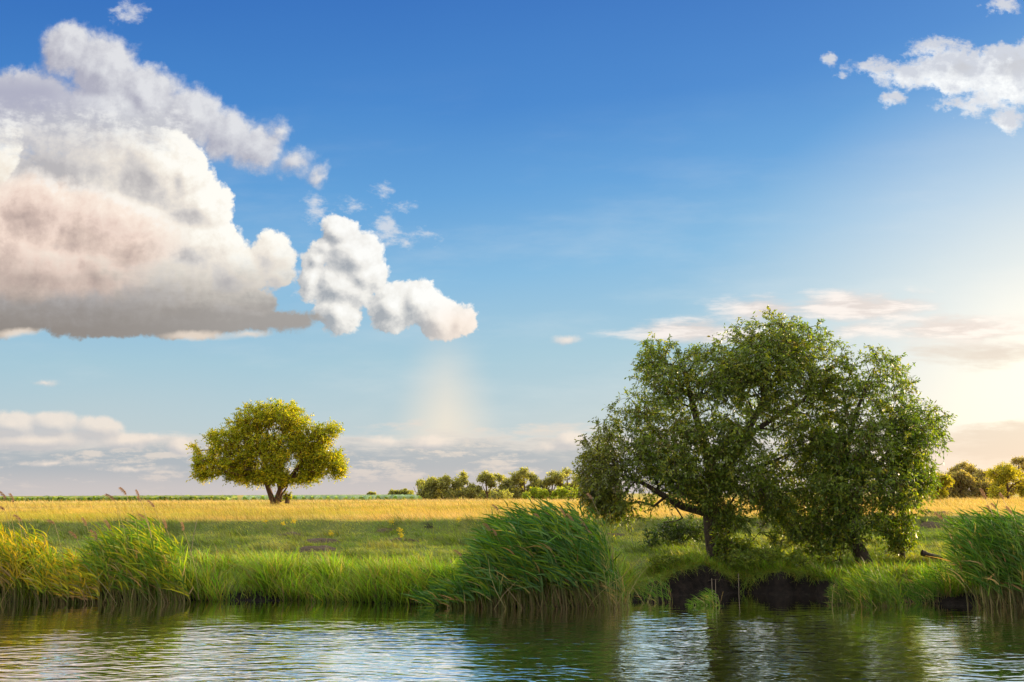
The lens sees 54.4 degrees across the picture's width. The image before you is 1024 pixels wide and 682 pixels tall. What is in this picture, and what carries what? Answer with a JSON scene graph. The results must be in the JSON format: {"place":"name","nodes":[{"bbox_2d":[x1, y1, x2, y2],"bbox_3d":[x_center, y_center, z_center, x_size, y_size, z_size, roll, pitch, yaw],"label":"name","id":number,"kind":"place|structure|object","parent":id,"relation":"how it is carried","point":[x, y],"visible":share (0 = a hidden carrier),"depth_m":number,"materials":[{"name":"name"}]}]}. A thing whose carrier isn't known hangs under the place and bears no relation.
{"place":"outdoors","nodes":[
{"label":"outdoors","id":0,"kind":"place"},
{"bbox_2d":[0,592,1023,681],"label":"water","id":1,"kind":"structure","parent":0,"point":[749,637],"depth_m":20.33,"materials":[{"name":"blue liquid"}]},
{"bbox_2d":[685,588,720,605],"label":"reed clump","id":2,"kind":"object","parent":1,"relation":"in","point":[708,599],"visible":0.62,"depth_m":26.98,"materials":[{"name":"green plant"}]},
{"bbox_2d":[824,580,856,605],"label":"reed clump","id":3,"kind":"object","parent":1,"relation":"in","point":[834,597],"visible":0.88,"depth_m":26.75,"materials":[{"name":"green plant"}]},
{"bbox_2d":[0,492,1023,606],"bbox_3d":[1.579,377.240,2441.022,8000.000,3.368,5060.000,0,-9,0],"label":"ground","id":4,"kind":"structure","parent":0,"point":[776,583],"depth_m":37.94,"materials":[{"name":"green plant"}]},
{"bbox_2d":[0,491,64,603],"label":"reed clump","id":5,"kind":"object","parent":4,"relation":"on","point":[13,559],"visible":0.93,"depth_m":28.29,"materials":[{"name":"green plant"}]},
{"bbox_2d":[43,517,106,603],"bbox_3d":[-12.598,6.400,28.640,1.749,2.627,2.555,5,-10,-31],"label":"reed clump","id":6,"kind":"object","parent":4,"relation":"on","point":[65,585],"visible":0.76,"depth_m":28.05,"materials":[{"name":"green plant"}]},
{"bbox_2d":[0,495,237,501],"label":"green crop rows","id":7,"kind":"object","parent":4,"relation":"on","point":[146,497],"visible":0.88,"depth_m":176.42,"materials":[{"name":"green plant"}]},
{"bbox_2d":[72,487,199,603],"bbox_3d":[-10.839,5.970,28.701,4.097,3.496,2.618,0,-9,0],"label":"reed clump","id":8,"kind":"object","parent":4,"relation":"on","point":[145,557],"visible":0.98,"depth_m":28.19,"materials":[{"name":"green plant"}]},
{"bbox_2d":[185,397,350,504],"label":"tree","id":9,"kind":"object","parent":4,"relation":"on","point":[315,459],"visible":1,"depth_m":91.57,"materials":[{"name":"green plant"}]},
{"bbox_2d":[282,491,292,503],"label":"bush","id":10,"kind":"object","parent":4,"relation":"on","point":[287,497],"visible":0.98,"depth_m":91.10,"materials":[{"name":"green plant"}]},
{"bbox_2d":[274,532,306,536],"bbox_3d":[-8.768,7.634,39.444,1.634,0.394,0.830,0,-9,0],"label":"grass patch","id":11,"kind":"object","parent":4,"relation":"on","point":[279,534],"visible":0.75,"depth_m":39.30,"materials":[{"name":"green plant"}]},
{"bbox_2d":[291,545,339,551],"bbox_3d":[-7.087,7.494,35.900,2.011,0.354,1.083,0,-9,0],"label":"earth mound","id":12,"kind":"object","parent":4,"relation":"on","point":[316,548],"visible":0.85,"depth_m":35.66,"materials":[{"name":"brown soil"}]},
{"bbox_2d":[300,536,343,543],"bbox_3d":[-7.270,7.617,37.957,1.855,0.359,0.936,0,-9,0],"label":"earth mound","id":13,"kind":"object","parent":4,"relation":"on","point":[320,540],"visible":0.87,"depth_m":37.74,"materials":[{"name":"brown soil"}]},
{"bbox_2d":[242,494,422,500],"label":"pale crop rows","id":14,"kind":"object","parent":4,"relation":"on","point":[330,497],"visible":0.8,"depth_m":182.16,"materials":[{"name":"green plant"}]},
{"bbox_2d":[366,491,376,494],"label":"bush","id":15,"kind":"object","parent":4,"relation":"on","point":[371,493],"visible":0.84,"depth_m":424.66,"materials":[{"name":"green plant"}]},
{"bbox_2d":[375,525,397,532],"bbox_3d":[-5.091,7.537,40.027,1.150,0.488,0.631,0,-9,0],"label":"earth mound","id":16,"kind":"object","parent":4,"relation":"on","point":[381,529],"visible":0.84,"depth_m":40.05,"materials":[{"name":"green plant"}]},
{"bbox_2d":[388,488,398,494],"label":"distant tree","id":17,"kind":"object","parent":4,"relation":"on","point":[394,492],"visible":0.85,"depth_m":413.93,"materials":[{"name":"green plant"}]},
{"bbox_2d":[384,537,411,541],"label":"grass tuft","id":18,"kind":"object","parent":4,"relation":"on","point":[396,539],"visible":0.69,"depth_m":37.59,"materials":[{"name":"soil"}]},
{"bbox_2d":[398,488,414,494],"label":"distant tree","id":19,"kind":"object","parent":4,"relation":"on","point":[404,491],"visible":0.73,"depth_m":413.89,"materials":[{"name":"green plant"}]},
{"bbox_2d":[405,536,420,541],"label":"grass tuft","id":20,"kind":"object","parent":4,"relation":"on","point":[411,539],"visible":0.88,"depth_m":37.57,"materials":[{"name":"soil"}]},
{"bbox_2d":[414,478,424,492],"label":"distant tree","id":21,"kind":"object","parent":4,"relation":"on","point":[420,482],"visible":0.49,"depth_m":187.50,"materials":[{"name":"green plant"}]},
{"bbox_2d":[416,476,440,499],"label":"distant tree","id":22,"kind":"object","parent":4,"relation":"on","point":[428,485],"visible":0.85,"depth_m":184.92,"materials":[{"name":"green plant"}]},
{"bbox_2d":[430,473,464,498],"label":"distant tree","id":23,"kind":"object","parent":4,"relation":"on","point":[443,482],"visible":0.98,"depth_m":183.42,"materials":[{"name":"green plant"}]},
{"bbox_2d":[400,552,500,607],"bbox_3d":[-1.605,6.566,27.309,2.832,1.772,1.975,0,-9,0],"label":"reed clump","id":24,"kind":"object","parent":4,"relation":"on","point":[450,592],"visible":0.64,"depth_m":26.68,"materials":[{"name":"green plant"}]},
{"bbox_2d":[450,469,469,498],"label":"distant tree","id":25,"kind":"object","parent":4,"relation":"on","point":[465,477],"visible":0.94,"depth_m":184.39,"materials":[{"name":"green plant"}]},
{"bbox_2d":[459,482,482,498],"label":"distant tree","id":26,"kind":"object","parent":4,"relation":"on","point":[472,490],"visible":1,"depth_m":183.23,"materials":[{"name":"green plant"}]},
{"bbox_2d":[470,489,491,498],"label":"bush","id":27,"kind":"object","parent":4,"relation":"on","point":[480,495],"visible":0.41,"depth_m":188.97,"materials":[{"name":"green plant"}]},
{"bbox_2d":[476,470,496,498],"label":"distant tree","id":28,"kind":"object","parent":4,"relation":"on","point":[488,478],"visible":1,"depth_m":184.73,"materials":[{"name":"green plant"}]},
{"bbox_2d":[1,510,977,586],"bbox_3d":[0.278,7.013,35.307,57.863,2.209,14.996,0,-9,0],"label":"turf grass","id":29,"kind":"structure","parent":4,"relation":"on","point":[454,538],"depth_m":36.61,"materials":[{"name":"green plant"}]},
{"bbox_2d":[484,488,498,498],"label":"bush","id":30,"kind":"object","parent":4,"relation":"on","point":[491,493],"visible":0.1,"depth_m":189.06,"materials":[{"name":"green plant"}]},
{"bbox_2d":[487,472,509,490],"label":"distant tree","id":31,"kind":"object","parent":4,"relation":"on","point":[503,478],"visible":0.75,"depth_m":186.82,"materials":[{"name":"green plant"}]},
{"bbox_2d":[488,489,514,499],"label":"bush","id":32,"kind":"object","parent":4,"relation":"on","point":[494,495],"visible":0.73,"depth_m":167.37,"materials":[{"name":"green plant"}]},
{"bbox_2d":[0,542,1020,606],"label":"bank grass","id":33,"kind":"structure","parent":4,"relation":"on","point":[269,574],"depth_m":28.79,"materials":[{"name":"green plant"}]},
{"bbox_2d":[0,491,1023,523],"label":"meadow grass","id":34,"kind":"structure","parent":4,"relation":"on","point":[379,507],"depth_m":60.42,"materials":[{"name":"yellow plant"}]},
{"bbox_2d":[501,479,527,498],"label":"distant tree","id":35,"kind":"object","parent":4,"relation":"on","point":[516,490],"visible":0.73,"depth_m":185.16,"materials":[{"name":"green plant"}]},
{"bbox_2d":[508,466,538,491],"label":"distant tree","id":36,"kind":"object","parent":4,"relation":"on","point":[524,473],"visible":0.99,"depth_m":184.53,"materials":[{"name":"green plant"}]},
{"bbox_2d":[521,486,548,499],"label":"bush","id":37,"kind":"object","parent":4,"relation":"on","point":[537,492],"visible":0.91,"depth_m":162.68,"materials":[{"name":"green plant"}]},
{"bbox_2d":[524,477,550,498],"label":"distant tree","id":38,"kind":"object","parent":4,"relation":"on","point":[539,484],"visible":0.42,"depth_m":185.10,"materials":[{"name":"green plant"}]},
{"bbox_2d":[453,493,638,608],"bbox_3d":[0.881,5.777,27.115,5.190,3.297,2.882,0,-9,0],"label":"reed clump","id":39,"kind":"object","parent":4,"relation":"on","point":[546,544],"visible":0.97,"depth_m":26.48,"materials":[{"name":"green plant"}]},
{"bbox_2d":[541,469,563,495],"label":"distant tree","id":40,"kind":"object","parent":4,"relation":"on","point":[548,481],"visible":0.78,"depth_m":185.55,"materials":[{"name":"green plant"}]},
{"bbox_2d":[549,486,579,499],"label":"bush","id":41,"kind":"object","parent":4,"relation":"on","point":[561,493],"visible":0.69,"depth_m":162.28,"materials":[{"name":"green plant"}]},
{"bbox_2d":[550,467,579,494],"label":"distant tree","id":42,"kind":"object","parent":4,"relation":"on","point":[564,475],"visible":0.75,"depth_m":184.64,"materials":[{"name":"green plant"}]},
{"bbox_2d":[556,481,579,496],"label":"distant tree","id":43,"kind":"object","parent":4,"relation":"on","point":[570,485],"visible":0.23,"depth_m":187.25,"materials":[{"name":"green plant"}]},
{"bbox_2d":[604,532,626,536],"bbox_3d":[3.926,7.575,39.112,1.378,0.304,0.723,0,-9,0],"label":"earth mound","id":44,"kind":"object","parent":4,"relation":"on","point":[620,534],"visible":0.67,"depth_m":38.97,"materials":[{"name":"green plant"}]},
{"bbox_2d":[589,525,646,609],"bbox_3d":[2.806,6.169,26.805,1.711,2.413,1.772,-3,-9,15],"label":"reed clump","id":45,"kind":"object","parent":4,"relation":"on","point":[619,576],"visible":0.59,"depth_m":26.29,"materials":[{"name":"green plant"}]},
{"bbox_2d":[631,574,672,602],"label":"reed clump","id":46,"kind":"object","parent":4,"relation":"on","point":[654,595],"visible":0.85,"depth_m":27.57,"materials":[{"name":"green plant"}]},
{"bbox_2d":[638,524,665,549],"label":"shrub","id":47,"kind":"object","parent":4,"relation":"on","point":[654,538],"visible":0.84,"depth_m":34.82,"materials":[{"name":"green plant"}]},
{"bbox_2d":[646,550,685,574],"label":"leafy weed","id":48,"kind":"object","parent":4,"relation":"on","point":[667,557],"visible":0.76,"depth_m":30.71,"materials":[{"name":"green plant"}]},
{"bbox_2d":[647,512,704,545],"bbox_3d":[6.063,6.858,35.878,2.477,1.524,1.700,0,-9,0],"label":"shrub","id":49,"kind":"object","parent":4,"relation":"on","point":[679,531],"visible":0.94,"depth_m":35.68,"materials":[{"name":"green plant"}]},
{"bbox_2d":[563,305,858,568],"bbox_3d":[6.740,3.517,33.191,10.136,9.284,5.430,0,-9,0],"label":"willow tree","id":50,"kind":"object","parent":4,"relation":"on","point":[599,475],"visible":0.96,"depth_m":32.22,"materials":[{"name":"green plant"}]},
{"bbox_2d":[617,558,859,601],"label":"overhanging grass","id":51,"kind":"structure","parent":4,"relation":"on","point":[642,582],"depth_m":30.20,"materials":[{"name":"green plant"}]},
{"bbox_2d":[725,545,760,573],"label":"leafy weed","id":52,"kind":"object","parent":4,"relation":"on","point":[740,559],"visible":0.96,"depth_m":30.84,"materials":[{"name":"green plant"}]},
{"bbox_2d":[748,545,788,567],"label":"leafy weed","id":53,"kind":"object","parent":4,"relation":"on","point":[766,553],"visible":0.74,"depth_m":30.77,"materials":[{"name":"green plant"}]},
{"bbox_2d":[782,547,811,568],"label":"leafy weed","id":54,"kind":"object","parent":4,"relation":"on","point":[797,560],"visible":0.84,"depth_m":30.80,"materials":[{"name":"green plant"}]},
{"bbox_2d":[782,343,956,567],"bbox_3d":[11.710,3.843,32.465,6.225,7.861,3.910,0,-9,0],"label":"willow tree","id":55,"kind":"object","parent":4,"relation":"on","point":[863,468],"visible":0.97,"depth_m":31.89,"materials":[{"name":"green plant"}]},
{"bbox_2d":[838,557,906,607],"bbox_3d":[9.618,6.553,26.753,1.998,1.583,1.606,0,-9,0],"label":"reed clump","id":56,"kind":"object","parent":4,"relation":"on","point":[874,590],"visible":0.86,"depth_m":26.45,"materials":[{"name":"green plant"}]},
{"bbox_2d":[861,421,947,560],"bbox_3d":[12.879,4.953,32.813,2.978,4.920,2.681,0,-9,0],"label":"willow tree","id":57,"kind":"object","parent":4,"relation":"on","point":[902,539],"visible":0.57,"depth_m":32.30,"materials":[{"name":"green plant"}]},
{"bbox_2d":[916,520,944,527],"bbox_3d":[17.468,7.637,41.513,1.350,0.508,0.714,0,-9,0],"label":"earth mound","id":58,"kind":"object","parent":4,"relation":"on","point":[928,524],"visible":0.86,"depth_m":41.45,"materials":[{"name":"brown soil"}]},
{"bbox_2d":[920,550,942,559],"bbox_3d":[13.474,6.868,31.962,0.753,0.346,0.212,1,-9,-8],"label":"fallen log","id":59,"kind":"object","parent":4,"relation":"on","point":[924,553],"visible":0.8,"depth_m":31.89,"materials":[{"name":"brown wood"}]},
{"bbox_2d":[894,552,971,603],"bbox_3d":[11.465,6.652,27.516,2.551,1.603,1.253,0,-9,0],"label":"reed clump","id":60,"kind":"object","parent":4,"relation":"on","point":[925,595],"visible":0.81,"depth_m":27.35,"materials":[{"name":"green plant"}]},
{"bbox_2d":[921,511,950,515],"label":"grass","id":61,"kind":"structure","parent":4,"relation":"on","point":[943,512],"depth_m":44.56,"materials":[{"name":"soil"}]},
{"bbox_2d":[929,471,954,500],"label":"distant tree","id":62,"kind":"object","parent":4,"relation":"on","point":[943,491],"visible":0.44,"depth_m":118.11,"materials":[{"name":"green plant"}]},
{"bbox_2d":[946,484,958,497],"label":"bush","id":63,"kind":"object","parent":4,"relation":"on","point":[951,489],"visible":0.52,"depth_m":155.64,"materials":[{"name":"green plant"}]},
{"bbox_2d":[945,466,960,476],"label":"distant tree","id":64,"kind":"object","parent":4,"relation":"on","point":[951,469],"visible":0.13,"depth_m":163.29,"materials":[{"name":"green plant"}]},
{"bbox_2d":[950,469,977,497],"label":"distant tree","id":65,"kind":"object","parent":4,"relation":"on","point":[963,476],"visible":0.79,"depth_m":155.56,"materials":[{"name":"green plant"}]},
{"bbox_2d":[955,481,973,498],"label":"bush","id":66,"kind":"object","parent":4,"relation":"on","point":[964,486],"visible":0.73,"depth_m":155.78,"materials":[{"name":"green plant"}]},
{"bbox_2d":[951,460,979,474],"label":"distant tree","id":67,"kind":"object","parent":4,"relation":"on","point":[967,467],"visible":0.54,"depth_m":162.89,"materials":[{"name":"green plant"}]},
{"bbox_2d":[929,488,1023,607],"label":"reed clump","id":68,"kind":"object","parent":4,"relation":"on","point":[990,549],"visible":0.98,"depth_m":26.30,"materials":[{"name":"green plant"}]},
{"bbox_2d":[968,474,991,497],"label":"distant tree","id":69,"kind":"object","parent":4,"relation":"on","point":[982,479],"visible":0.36,"depth_m":158.11,"materials":[{"name":"green plant"}]},
{"bbox_2d":[970,479,991,496],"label":"bush","id":70,"kind":"object","parent":4,"relation":"on","point":[981,484],"visible":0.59,"depth_m":156.01,"materials":[{"name":"green plant"}]},
{"bbox_2d":[973,469,993,496],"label":"distant tree","id":71,"kind":"object","parent":4,"relation":"on","point":[981,473],"visible":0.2,"depth_m":159.63,"materials":[{"name":"green plant"}]},
{"bbox_2d":[986,483,1014,495],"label":"bush","id":72,"kind":"object","parent":4,"relation":"on","point":[1011,492],"visible":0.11,"depth_m":155.16,"materials":[{"name":"green plant"}]},
{"bbox_2d":[984,462,1023,498],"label":"distant tree","id":73,"kind":"object","parent":4,"relation":"on","point":[1007,473],"visible":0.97,"depth_m":128.28,"materials":[{"name":"yellow plant"}]},
{"bbox_2d":[1009,455,1023,497],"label":"distant tree","id":74,"kind":"object","parent":4,"relation":"on","point":[1018,461],"visible":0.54,"depth_m":167.77,"materials":[{"name":"green plant"}]},
{"bbox_2d":[0,0,1023,495],"label":"sky","id":75,"kind":"structure","parent":0,"point":[448,233],"materials":[{"name":"blue"}]}
]}

